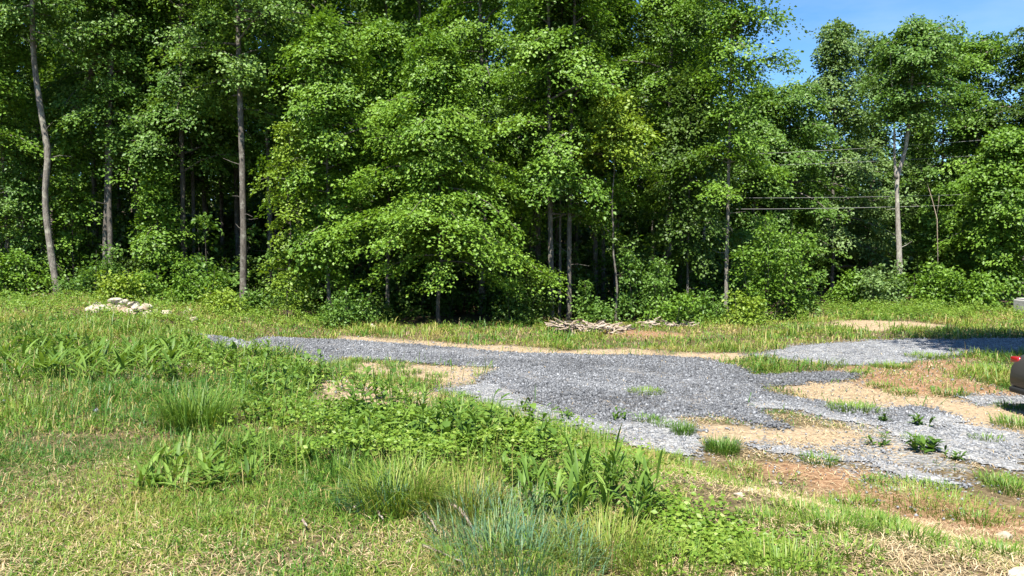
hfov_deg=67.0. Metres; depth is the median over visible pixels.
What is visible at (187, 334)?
leafy weed
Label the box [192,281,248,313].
bush
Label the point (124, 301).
rock
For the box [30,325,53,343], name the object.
leafy weed
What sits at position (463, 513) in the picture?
stick
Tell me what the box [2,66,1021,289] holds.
woodland
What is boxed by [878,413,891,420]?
leafy weed
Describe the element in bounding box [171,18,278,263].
woodland tree
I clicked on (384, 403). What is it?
leafy weed
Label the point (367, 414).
leafy weed
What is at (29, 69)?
woodland tree
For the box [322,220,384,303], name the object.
undergrowth shrub
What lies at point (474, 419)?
leafy weed
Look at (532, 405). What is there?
leafy weed
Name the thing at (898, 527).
grass tuft
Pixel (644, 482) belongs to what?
broad leaf weed
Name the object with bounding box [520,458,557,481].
leafy weed
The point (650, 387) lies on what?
grass tuft
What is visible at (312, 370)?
leafy weed
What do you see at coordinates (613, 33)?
tall maple
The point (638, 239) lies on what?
undergrowth shrub
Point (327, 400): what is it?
leafy weed
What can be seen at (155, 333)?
leafy weed
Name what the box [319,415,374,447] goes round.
leafy weed
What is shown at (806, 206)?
woodland tree
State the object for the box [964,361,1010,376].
grass tuft
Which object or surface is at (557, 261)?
undergrowth shrub
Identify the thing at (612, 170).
woodland tree
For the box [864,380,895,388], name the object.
grass tuft
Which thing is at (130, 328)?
leafy weed
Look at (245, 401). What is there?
leafy weed
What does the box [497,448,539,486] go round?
leafy weed
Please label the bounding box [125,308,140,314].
rock
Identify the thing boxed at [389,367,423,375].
grass tuft
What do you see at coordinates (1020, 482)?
grass tuft
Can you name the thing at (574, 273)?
undergrowth shrub
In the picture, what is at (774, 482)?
rock
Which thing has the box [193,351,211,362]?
leafy weed
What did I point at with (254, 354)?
leafy weed
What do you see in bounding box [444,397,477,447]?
leafy weed
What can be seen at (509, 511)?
blue grass clump
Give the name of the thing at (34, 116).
shade tree
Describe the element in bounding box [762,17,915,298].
roadside tree
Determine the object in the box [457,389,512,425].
leafy weed
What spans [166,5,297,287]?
woodland tree
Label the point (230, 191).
woodland tree
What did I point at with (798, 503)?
grass tuft
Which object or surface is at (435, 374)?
grass tuft
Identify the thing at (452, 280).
undergrowth shrub
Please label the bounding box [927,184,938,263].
dead tree
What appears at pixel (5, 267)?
bush
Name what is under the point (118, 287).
bush
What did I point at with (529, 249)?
woodland tree
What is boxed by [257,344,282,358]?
leafy weed
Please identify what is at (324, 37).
maple tree
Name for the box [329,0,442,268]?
woodland tree
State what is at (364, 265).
undergrowth shrub
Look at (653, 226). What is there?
woodland tree
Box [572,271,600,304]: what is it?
undergrowth shrub
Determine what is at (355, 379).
leafy weed
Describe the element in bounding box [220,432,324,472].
strap leaf weed
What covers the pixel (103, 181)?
woodland tree
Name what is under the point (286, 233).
undergrowth shrub
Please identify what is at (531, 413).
leafy weed
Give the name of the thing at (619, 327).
stick
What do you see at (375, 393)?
mullein weed
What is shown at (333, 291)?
undergrowth shrub
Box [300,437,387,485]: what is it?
tall grass tuft
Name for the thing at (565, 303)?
undergrowth shrub
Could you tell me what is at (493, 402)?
grass tuft
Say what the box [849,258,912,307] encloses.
bush
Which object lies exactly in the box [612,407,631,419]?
leafy weed
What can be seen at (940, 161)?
woodland tree
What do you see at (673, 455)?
grass tuft
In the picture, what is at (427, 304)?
undergrowth shrub
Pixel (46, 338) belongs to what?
leafy weed
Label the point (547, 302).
bush
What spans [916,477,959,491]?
grass tuft
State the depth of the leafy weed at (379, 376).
13.73 m
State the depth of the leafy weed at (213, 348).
10.64 m
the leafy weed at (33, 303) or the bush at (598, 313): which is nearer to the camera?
the leafy weed at (33, 303)
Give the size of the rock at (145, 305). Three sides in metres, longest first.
0.318 x 0.271 x 0.183 m
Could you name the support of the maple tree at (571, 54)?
on the ground at (966, 412)
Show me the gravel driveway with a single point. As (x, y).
(910, 473)
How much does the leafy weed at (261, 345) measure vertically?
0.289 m
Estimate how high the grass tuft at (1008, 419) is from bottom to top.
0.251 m
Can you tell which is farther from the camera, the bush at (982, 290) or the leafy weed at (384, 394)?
the bush at (982, 290)
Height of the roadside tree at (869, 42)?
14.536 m
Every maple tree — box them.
[248,5,401,310]
[304,24,569,323]
[305,12,462,306]
[481,0,625,321]
[481,0,653,319]
[488,0,665,320]
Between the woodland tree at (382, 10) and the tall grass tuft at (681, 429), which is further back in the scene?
the woodland tree at (382, 10)
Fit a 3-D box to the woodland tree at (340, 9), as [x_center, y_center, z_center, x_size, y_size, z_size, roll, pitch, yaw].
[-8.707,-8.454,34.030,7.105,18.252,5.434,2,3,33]
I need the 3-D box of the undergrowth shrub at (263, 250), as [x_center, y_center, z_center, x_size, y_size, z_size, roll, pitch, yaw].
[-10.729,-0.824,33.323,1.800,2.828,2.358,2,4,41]
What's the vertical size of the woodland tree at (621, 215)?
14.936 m
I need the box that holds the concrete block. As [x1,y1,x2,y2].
[1013,298,1023,314]
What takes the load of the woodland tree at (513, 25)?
on the ground at (966, 412)
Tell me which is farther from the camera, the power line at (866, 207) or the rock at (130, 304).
the power line at (866, 207)
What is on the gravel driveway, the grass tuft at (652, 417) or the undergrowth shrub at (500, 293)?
the grass tuft at (652, 417)
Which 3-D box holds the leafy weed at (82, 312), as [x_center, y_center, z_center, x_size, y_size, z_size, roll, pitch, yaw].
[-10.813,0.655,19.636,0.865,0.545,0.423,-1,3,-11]
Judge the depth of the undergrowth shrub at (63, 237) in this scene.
35.14 m
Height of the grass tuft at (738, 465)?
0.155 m
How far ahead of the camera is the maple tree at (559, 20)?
26.49 m
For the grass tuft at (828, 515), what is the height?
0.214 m
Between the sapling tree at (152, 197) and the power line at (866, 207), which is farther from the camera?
the power line at (866, 207)
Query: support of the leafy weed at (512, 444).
on the ground at (966, 412)
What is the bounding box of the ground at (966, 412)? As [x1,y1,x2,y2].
[0,206,1023,575]
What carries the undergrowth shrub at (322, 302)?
on the ground at (966, 412)
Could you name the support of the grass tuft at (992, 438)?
on the gravel driveway
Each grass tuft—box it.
[118,374,257,432]
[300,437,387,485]
[302,439,475,519]
[323,358,362,368]
[349,356,375,363]
[379,360,412,369]
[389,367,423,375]
[394,452,527,526]
[424,370,447,377]
[439,390,472,397]
[477,399,507,407]
[527,496,680,575]
[602,448,656,467]
[608,524,738,575]
[625,385,666,395]
[632,411,665,422]
[633,444,693,463]
[650,417,679,428]
[667,417,697,435]
[679,459,731,478]
[691,431,747,455]
[718,456,764,474]
[720,520,854,575]
[727,500,805,531]
[760,495,836,515]
[778,500,884,536]
[795,449,841,467]
[805,526,893,569]
[818,488,885,508]
[826,503,924,529]
[827,396,888,413]
[846,368,871,373]
[846,472,993,518]
[859,511,961,547]
[861,470,901,486]
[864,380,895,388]
[868,359,912,369]
[883,386,919,396]
[898,432,933,440]
[899,488,1023,528]
[903,349,952,360]
[911,534,993,566]
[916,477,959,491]
[929,385,971,397]
[945,506,1006,525]
[954,532,1023,562]
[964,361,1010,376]
[967,432,1005,441]
[973,467,1022,487]
[977,476,1023,497]
[980,374,1009,385]
[986,411,1023,430]
[992,398,1023,410]
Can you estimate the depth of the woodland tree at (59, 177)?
41.27 m
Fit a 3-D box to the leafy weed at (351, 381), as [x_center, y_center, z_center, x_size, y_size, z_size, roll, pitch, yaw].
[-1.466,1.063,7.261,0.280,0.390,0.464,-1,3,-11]
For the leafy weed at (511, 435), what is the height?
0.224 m
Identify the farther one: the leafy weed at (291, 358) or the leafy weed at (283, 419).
the leafy weed at (291, 358)
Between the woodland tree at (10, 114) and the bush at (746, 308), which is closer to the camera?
the bush at (746, 308)
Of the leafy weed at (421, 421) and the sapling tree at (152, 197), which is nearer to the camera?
the leafy weed at (421, 421)
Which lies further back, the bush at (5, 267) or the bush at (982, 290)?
the bush at (982, 290)
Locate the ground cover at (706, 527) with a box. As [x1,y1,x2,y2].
[0,279,1023,575]
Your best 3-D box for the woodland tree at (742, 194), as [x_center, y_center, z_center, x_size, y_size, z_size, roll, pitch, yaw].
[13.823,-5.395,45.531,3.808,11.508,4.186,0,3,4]
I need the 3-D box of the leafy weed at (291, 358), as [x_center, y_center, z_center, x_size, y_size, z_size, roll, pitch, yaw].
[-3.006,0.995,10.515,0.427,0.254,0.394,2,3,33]
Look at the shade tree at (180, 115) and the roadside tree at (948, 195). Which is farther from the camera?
the roadside tree at (948, 195)
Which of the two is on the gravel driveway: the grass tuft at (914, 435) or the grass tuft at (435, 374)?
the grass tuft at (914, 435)
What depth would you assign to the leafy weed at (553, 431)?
6.10 m
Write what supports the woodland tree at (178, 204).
on the ground at (966, 412)
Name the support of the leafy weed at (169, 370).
on the ground at (966, 412)
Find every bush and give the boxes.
[0,248,58,298]
[52,240,126,297]
[91,266,153,301]
[123,267,190,304]
[164,252,232,304]
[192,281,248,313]
[235,283,289,315]
[313,285,385,328]
[360,296,425,323]
[488,282,549,325]
[518,264,567,322]
[567,274,621,324]
[608,238,678,321]
[640,287,711,325]
[682,287,731,323]
[718,288,776,324]
[723,210,821,321]
[770,266,829,320]
[819,266,874,309]
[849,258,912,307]
[884,258,956,308]
[922,262,1006,309]
[960,269,1008,311]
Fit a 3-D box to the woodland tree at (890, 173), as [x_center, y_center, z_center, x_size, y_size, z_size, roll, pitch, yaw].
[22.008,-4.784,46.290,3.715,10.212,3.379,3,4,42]
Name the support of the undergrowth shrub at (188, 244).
on the ground at (966, 412)
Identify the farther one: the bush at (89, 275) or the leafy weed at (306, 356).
the bush at (89, 275)
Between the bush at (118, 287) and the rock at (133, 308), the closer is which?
the rock at (133, 308)
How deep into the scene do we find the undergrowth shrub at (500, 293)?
29.60 m
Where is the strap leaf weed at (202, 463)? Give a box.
[102,423,327,494]
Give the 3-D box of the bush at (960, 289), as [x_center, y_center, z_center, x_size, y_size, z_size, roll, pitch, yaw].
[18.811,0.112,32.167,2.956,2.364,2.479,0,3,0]
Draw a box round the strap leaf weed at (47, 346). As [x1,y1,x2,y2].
[0,330,187,379]
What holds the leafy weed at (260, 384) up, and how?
on the ground at (966, 412)
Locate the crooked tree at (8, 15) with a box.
[0,0,123,294]
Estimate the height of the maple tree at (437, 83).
9.889 m
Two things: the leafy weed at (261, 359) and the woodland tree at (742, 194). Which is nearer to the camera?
the leafy weed at (261, 359)
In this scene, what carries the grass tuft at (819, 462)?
on the ground at (966, 412)
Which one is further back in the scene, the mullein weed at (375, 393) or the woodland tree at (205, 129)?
the woodland tree at (205, 129)
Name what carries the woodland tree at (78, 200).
on the ground at (966, 412)
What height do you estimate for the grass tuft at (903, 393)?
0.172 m
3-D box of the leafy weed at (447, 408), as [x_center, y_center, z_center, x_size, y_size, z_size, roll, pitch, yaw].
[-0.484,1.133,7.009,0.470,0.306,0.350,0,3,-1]
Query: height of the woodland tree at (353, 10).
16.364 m
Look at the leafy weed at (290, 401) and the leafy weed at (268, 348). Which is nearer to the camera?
the leafy weed at (290, 401)
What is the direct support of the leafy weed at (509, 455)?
on the ground at (966, 412)
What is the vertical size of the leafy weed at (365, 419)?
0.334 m
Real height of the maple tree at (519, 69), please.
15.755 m
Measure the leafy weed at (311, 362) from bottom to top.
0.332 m
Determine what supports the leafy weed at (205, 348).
on the ground at (966, 412)
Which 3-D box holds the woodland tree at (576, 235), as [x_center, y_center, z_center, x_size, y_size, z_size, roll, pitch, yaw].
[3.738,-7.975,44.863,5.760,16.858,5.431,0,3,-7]
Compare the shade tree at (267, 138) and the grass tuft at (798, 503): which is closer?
the grass tuft at (798, 503)
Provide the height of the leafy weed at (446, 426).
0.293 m
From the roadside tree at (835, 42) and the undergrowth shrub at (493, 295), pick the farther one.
the roadside tree at (835, 42)
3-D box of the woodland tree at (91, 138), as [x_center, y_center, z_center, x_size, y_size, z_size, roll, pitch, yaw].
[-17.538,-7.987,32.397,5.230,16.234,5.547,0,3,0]
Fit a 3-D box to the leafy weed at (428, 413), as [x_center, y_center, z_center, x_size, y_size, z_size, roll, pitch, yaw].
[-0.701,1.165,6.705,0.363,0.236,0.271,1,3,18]
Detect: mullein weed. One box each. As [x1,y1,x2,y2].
[345,364,399,420]
[383,373,398,417]
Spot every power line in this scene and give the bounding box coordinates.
[736,155,980,166]
[760,140,978,153]
[794,204,973,208]
[808,194,964,197]
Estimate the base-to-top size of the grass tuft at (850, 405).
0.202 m
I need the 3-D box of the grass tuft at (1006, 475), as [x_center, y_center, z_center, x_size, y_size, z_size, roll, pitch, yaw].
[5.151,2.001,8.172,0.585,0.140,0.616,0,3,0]
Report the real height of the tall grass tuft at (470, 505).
0.352 m
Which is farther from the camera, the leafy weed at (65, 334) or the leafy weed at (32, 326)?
the leafy weed at (32, 326)
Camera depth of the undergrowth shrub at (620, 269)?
32.84 m
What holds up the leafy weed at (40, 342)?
on the ground at (966, 412)
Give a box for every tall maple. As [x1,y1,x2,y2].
[409,0,553,314]
[551,0,682,303]
[597,0,743,314]
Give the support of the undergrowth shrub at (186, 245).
on the ground at (966, 412)
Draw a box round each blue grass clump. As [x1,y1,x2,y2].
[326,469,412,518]
[397,474,602,560]
[406,503,625,575]
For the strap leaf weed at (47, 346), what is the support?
on the ground at (966, 412)
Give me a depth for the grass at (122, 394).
6.19 m
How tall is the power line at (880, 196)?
0.434 m
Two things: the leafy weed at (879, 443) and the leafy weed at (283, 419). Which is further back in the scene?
the leafy weed at (879, 443)
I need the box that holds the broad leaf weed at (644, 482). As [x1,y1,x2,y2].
[511,424,675,529]
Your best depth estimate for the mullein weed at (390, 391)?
6.86 m
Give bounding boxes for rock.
[108,298,122,304]
[111,307,124,314]
[119,299,129,305]
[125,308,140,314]
[127,301,139,307]
[131,306,139,311]
[142,303,152,308]
[733,492,745,497]
[768,480,777,484]
[995,531,1012,538]
[1008,566,1023,575]
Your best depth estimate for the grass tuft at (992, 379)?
14.26 m
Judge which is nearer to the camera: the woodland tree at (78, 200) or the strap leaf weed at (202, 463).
the strap leaf weed at (202, 463)
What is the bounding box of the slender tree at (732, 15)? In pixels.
[654,0,806,316]
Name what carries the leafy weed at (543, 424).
on the ground at (966, 412)
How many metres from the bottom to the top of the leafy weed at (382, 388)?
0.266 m
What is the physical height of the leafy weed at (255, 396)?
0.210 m
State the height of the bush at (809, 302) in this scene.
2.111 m
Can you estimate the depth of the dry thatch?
4.43 m
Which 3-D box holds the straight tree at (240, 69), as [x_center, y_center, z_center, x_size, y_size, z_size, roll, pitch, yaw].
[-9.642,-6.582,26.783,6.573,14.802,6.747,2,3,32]
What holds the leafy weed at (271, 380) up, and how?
on the ground at (966, 412)
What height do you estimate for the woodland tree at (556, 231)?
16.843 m
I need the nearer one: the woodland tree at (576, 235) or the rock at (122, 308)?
the rock at (122, 308)
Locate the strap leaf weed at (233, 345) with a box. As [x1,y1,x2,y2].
[14,332,243,382]
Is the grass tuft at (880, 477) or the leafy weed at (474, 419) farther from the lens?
the grass tuft at (880, 477)
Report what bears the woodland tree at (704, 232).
on the ground at (966, 412)
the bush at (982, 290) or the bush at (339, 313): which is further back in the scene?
the bush at (982, 290)
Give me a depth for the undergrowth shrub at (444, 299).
28.78 m
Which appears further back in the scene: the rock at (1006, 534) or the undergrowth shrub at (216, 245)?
the undergrowth shrub at (216, 245)
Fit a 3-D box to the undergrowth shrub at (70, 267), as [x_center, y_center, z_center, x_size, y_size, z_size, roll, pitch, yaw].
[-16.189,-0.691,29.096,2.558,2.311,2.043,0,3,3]
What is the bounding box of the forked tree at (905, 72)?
[852,13,989,304]
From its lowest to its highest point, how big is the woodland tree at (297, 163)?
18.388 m
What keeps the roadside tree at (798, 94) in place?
on the ground at (966, 412)
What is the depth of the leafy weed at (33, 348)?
11.30 m
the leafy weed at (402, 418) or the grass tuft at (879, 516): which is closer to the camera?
the grass tuft at (879, 516)
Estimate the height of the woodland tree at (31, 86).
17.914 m
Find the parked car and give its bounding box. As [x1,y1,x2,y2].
[1009,355,1023,394]
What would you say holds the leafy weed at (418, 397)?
on the ground at (966, 412)
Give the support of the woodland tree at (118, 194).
on the ground at (966, 412)
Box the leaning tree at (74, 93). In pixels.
[3,0,159,256]
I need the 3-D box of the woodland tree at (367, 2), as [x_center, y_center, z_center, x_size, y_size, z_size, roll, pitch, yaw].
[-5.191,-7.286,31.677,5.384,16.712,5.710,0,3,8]
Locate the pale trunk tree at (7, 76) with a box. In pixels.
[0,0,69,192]
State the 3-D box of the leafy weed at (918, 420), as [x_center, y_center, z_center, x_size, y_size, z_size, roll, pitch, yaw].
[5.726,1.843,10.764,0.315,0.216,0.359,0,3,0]
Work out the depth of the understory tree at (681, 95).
27.04 m
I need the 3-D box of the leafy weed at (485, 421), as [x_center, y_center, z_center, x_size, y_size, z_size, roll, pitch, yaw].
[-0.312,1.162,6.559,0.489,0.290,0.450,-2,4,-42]
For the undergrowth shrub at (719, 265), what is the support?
on the ground at (966, 412)
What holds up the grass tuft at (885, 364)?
on the ground at (966, 412)
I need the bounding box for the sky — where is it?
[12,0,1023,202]
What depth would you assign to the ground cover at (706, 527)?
6.11 m
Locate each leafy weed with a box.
[0,311,42,329]
[8,325,38,343]
[11,330,45,345]
[14,344,42,357]
[23,301,53,312]
[26,316,60,338]
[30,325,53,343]
[34,327,57,346]
[38,334,61,349]
[49,337,70,346]
[56,332,82,347]
[57,324,79,346]
[68,304,101,318]
[75,335,100,346]
[76,330,91,347]
[82,316,107,324]
[92,354,119,367]
[111,312,138,332]
[122,324,136,334]
[142,334,175,347]
[152,330,178,337]
[157,325,194,343]
[157,351,178,382]
[176,316,190,325]
[179,332,202,339]
[184,343,227,359]
[190,336,212,347]
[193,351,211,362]
[197,335,229,365]
[201,347,237,364]
[207,340,228,350]
[209,355,233,369]
[232,355,247,366]
[235,355,269,370]
[237,343,253,356]
[238,390,272,421]
[244,370,293,405]
[245,343,270,360]
[247,387,280,404]
[250,352,277,381]
[251,339,269,352]
[253,341,286,358]
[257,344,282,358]
[258,372,290,389]
[259,401,307,427]
[261,397,278,419]
[268,361,298,381]
[277,351,309,366]
[280,353,321,390]
[280,375,321,393]
[282,391,313,418]
[284,365,316,383]
[289,354,330,375]
[299,349,332,383]
[314,394,332,423]
[314,399,339,425]
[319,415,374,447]
[322,405,382,439]
[330,362,372,391]
[343,379,364,409]
[344,385,366,418]
[344,407,422,453]
[352,382,372,404]
[363,376,406,399]
[366,370,384,380]
[369,393,408,416]
[373,378,423,410]
[380,401,441,429]
[388,383,434,405]
[395,436,439,463]
[401,407,453,446]
[406,403,441,438]
[406,407,448,429]
[430,402,484,438]
[432,394,481,425]
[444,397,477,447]
[444,404,494,430]
[446,405,467,419]
[455,434,493,458]
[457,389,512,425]
[475,412,507,440]
[492,403,535,435]
[492,440,533,471]
[497,425,538,456]
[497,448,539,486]
[498,416,560,455]
[499,432,559,463]
[518,397,536,410]
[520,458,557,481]
[522,403,560,437]
[526,412,557,457]
[559,408,574,417]
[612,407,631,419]
[862,431,891,447]
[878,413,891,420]
[904,431,944,454]
[909,413,934,426]
[943,445,967,460]
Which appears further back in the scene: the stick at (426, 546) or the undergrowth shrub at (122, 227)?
the undergrowth shrub at (122, 227)
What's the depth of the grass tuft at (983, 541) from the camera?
4.35 m
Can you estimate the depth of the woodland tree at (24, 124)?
43.22 m
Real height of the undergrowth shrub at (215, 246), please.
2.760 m
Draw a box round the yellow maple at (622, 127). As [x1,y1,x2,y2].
[567,82,666,321]
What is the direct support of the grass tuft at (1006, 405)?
on the ground at (966, 412)
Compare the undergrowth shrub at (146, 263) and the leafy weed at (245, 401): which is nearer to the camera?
the leafy weed at (245, 401)
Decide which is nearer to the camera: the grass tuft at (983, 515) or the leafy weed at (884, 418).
the grass tuft at (983, 515)
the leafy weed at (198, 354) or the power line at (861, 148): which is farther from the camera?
the power line at (861, 148)
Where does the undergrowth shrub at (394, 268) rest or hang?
on the ground at (966, 412)
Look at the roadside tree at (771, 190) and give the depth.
35.97 m
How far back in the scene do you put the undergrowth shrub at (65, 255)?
33.19 m
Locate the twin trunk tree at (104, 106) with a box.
[52,0,167,277]
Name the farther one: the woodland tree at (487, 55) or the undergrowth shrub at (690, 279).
the woodland tree at (487, 55)
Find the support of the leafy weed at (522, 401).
on the gravel driveway
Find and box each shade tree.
[0,0,95,288]
[54,0,211,267]
[77,0,268,274]
[186,0,343,286]
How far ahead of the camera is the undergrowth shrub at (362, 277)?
28.66 m
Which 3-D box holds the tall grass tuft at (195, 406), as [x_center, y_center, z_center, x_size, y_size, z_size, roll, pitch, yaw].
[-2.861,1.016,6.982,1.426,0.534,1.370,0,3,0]
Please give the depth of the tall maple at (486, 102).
28.99 m
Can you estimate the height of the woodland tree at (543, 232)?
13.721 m
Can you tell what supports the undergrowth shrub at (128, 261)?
on the ground at (966, 412)
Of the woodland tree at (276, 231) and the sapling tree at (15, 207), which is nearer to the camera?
the sapling tree at (15, 207)
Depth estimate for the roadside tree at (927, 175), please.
40.64 m
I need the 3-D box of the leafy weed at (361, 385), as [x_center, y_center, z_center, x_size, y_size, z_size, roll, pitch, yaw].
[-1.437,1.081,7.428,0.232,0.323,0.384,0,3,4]
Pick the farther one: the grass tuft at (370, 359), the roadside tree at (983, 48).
the roadside tree at (983, 48)
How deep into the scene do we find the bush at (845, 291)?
32.44 m
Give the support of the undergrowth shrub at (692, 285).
on the ground at (966, 412)
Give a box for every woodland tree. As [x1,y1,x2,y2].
[0,0,55,275]
[0,28,50,215]
[0,70,40,246]
[1,1,89,269]
[1,23,101,245]
[2,60,39,243]
[3,1,96,247]
[21,0,154,278]
[24,1,133,244]
[50,6,200,215]
[57,61,133,222]
[92,42,228,213]
[101,64,210,247]
[102,0,258,267]
[102,4,252,270]
[117,0,278,273]
[122,71,209,250]
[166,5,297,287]
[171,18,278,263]
[177,84,262,252]
[186,115,280,270]
[186,169,232,257]
[210,4,308,273]
[252,37,300,258]
[253,0,401,304]
[255,0,396,278]
[261,34,319,242]
[276,0,365,220]
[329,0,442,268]
[335,0,455,256]
[342,3,377,252]
[344,0,370,285]
[351,1,462,256]
[352,0,513,310]
[402,0,502,285]
[441,9,511,279]
[445,0,547,260]
[454,47,518,289]
[469,0,613,278]
[485,0,607,253]
[486,12,568,283]
[494,21,546,273]
[511,94,574,268]
[541,7,582,270]
[547,0,667,307]
[554,2,592,265]
[561,0,675,276]
[564,4,676,303]
[610,21,715,265]
[616,0,741,286]
[621,12,714,273]
[622,4,735,271]
[654,0,769,282]
[655,33,736,282]
[717,111,758,246]
[776,122,825,283]
[844,127,882,194]
[850,127,912,272]
[891,122,947,277]
[900,125,936,232]
[925,121,974,226]
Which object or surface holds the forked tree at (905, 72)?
on the ground at (966, 412)
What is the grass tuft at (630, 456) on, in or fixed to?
on the ground at (966, 412)
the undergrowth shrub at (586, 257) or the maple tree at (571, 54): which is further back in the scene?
the undergrowth shrub at (586, 257)
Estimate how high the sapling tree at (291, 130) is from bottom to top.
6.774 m
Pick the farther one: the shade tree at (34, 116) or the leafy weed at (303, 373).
the shade tree at (34, 116)
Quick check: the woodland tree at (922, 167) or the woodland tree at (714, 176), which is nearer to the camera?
the woodland tree at (714, 176)
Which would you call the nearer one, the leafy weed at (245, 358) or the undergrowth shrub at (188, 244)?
the leafy weed at (245, 358)
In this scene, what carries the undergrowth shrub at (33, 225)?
on the ground at (966, 412)
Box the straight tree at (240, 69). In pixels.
[145,0,356,297]
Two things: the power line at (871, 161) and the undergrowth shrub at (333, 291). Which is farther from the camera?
the power line at (871, 161)
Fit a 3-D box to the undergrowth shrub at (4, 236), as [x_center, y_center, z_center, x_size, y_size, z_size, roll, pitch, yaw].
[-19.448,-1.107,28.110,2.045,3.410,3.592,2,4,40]
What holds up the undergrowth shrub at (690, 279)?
on the ground at (966, 412)
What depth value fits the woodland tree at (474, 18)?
34.46 m
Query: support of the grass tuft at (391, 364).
on the ground at (966, 412)
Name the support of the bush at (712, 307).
on the ground at (966, 412)
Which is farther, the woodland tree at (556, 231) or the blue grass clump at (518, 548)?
the woodland tree at (556, 231)
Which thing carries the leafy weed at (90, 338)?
on the ground at (966, 412)
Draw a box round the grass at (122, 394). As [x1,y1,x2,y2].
[0,292,1023,575]
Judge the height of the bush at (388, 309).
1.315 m
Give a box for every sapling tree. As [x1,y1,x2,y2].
[0,114,58,290]
[33,121,103,276]
[127,161,195,281]
[247,120,332,316]
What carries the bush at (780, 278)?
on the ground at (966, 412)
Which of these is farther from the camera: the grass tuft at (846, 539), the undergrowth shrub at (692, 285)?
the undergrowth shrub at (692, 285)
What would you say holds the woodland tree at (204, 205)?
on the ground at (966, 412)
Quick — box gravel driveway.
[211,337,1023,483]
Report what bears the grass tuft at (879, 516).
on the ground at (966, 412)
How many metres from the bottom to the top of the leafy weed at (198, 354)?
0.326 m
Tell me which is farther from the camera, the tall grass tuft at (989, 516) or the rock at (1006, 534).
the tall grass tuft at (989, 516)
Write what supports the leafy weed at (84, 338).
on the ground at (966, 412)
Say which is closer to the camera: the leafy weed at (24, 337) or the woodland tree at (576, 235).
the leafy weed at (24, 337)
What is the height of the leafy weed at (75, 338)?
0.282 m
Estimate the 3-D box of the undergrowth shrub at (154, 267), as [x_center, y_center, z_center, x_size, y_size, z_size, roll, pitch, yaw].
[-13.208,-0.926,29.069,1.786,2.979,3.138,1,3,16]
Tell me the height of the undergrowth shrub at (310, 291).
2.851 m
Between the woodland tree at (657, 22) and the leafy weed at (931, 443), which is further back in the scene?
the woodland tree at (657, 22)
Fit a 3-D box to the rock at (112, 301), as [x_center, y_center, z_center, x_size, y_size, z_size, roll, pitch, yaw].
[-11.568,0.386,22.577,0.428,0.216,0.342,-3,1,-30]
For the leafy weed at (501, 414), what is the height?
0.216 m
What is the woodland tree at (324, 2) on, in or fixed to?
on the ground at (966, 412)
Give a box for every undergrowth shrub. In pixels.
[0,196,66,292]
[0,218,46,287]
[0,219,24,281]
[44,231,91,282]
[44,242,114,290]
[56,228,84,266]
[65,207,135,284]
[89,205,135,278]
[113,238,150,286]
[126,223,180,291]
[129,234,199,288]
[133,229,180,291]
[148,237,197,270]
[158,211,268,298]
[188,235,235,286]
[196,233,234,276]
[201,246,239,293]
[216,254,278,297]
[224,228,266,287]
[237,236,279,293]
[256,252,298,305]
[257,250,334,307]
[264,242,326,309]
[274,230,309,289]
[285,261,348,306]
[312,238,385,306]
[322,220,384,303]
[333,272,374,314]
[336,237,374,282]
[358,234,425,313]
[369,237,419,308]
[374,245,445,316]
[399,227,471,312]
[411,259,473,315]
[425,238,471,302]
[427,273,463,316]
[457,248,520,307]
[460,242,544,314]
[470,272,520,315]
[487,234,565,310]
[503,239,584,306]
[527,278,579,317]
[546,241,605,317]
[554,237,621,301]
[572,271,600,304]
[574,246,608,303]
[587,244,670,317]
[592,245,664,298]
[608,256,647,307]
[614,230,665,313]
[661,260,728,306]
[662,262,710,307]
[663,236,716,285]
[671,273,706,302]
[672,231,749,307]
[682,228,783,317]
[705,224,761,306]
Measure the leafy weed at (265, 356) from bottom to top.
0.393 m
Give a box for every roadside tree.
[709,81,805,295]
[723,76,869,282]
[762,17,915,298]
[794,28,945,271]
[864,26,1015,271]
[892,174,987,297]
[905,30,1023,255]
[932,123,1023,303]
[953,25,1023,255]
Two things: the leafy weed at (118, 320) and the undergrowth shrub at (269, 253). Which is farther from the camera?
the undergrowth shrub at (269, 253)
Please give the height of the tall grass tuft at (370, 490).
0.420 m
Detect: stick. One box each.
[422,544,465,564]
[450,503,483,551]
[584,324,606,331]
[615,326,629,330]
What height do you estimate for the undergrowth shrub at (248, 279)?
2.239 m
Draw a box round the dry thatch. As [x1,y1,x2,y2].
[0,296,1023,575]
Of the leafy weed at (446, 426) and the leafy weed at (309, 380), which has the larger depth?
the leafy weed at (309, 380)
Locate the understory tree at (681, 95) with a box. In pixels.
[640,62,759,293]
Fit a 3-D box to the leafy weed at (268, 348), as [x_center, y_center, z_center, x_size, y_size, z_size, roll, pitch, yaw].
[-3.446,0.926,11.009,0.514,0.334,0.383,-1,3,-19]
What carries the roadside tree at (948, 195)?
on the ground at (966, 412)
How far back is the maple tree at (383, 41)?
26.90 m
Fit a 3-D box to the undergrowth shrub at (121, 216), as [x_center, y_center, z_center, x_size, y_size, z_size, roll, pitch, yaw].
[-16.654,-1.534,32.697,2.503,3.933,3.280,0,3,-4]
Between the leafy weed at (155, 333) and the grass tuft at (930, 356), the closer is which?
the leafy weed at (155, 333)
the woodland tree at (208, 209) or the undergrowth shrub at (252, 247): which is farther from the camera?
the woodland tree at (208, 209)
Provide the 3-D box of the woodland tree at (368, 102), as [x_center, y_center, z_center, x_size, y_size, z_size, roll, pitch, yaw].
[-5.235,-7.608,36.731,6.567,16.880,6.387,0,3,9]

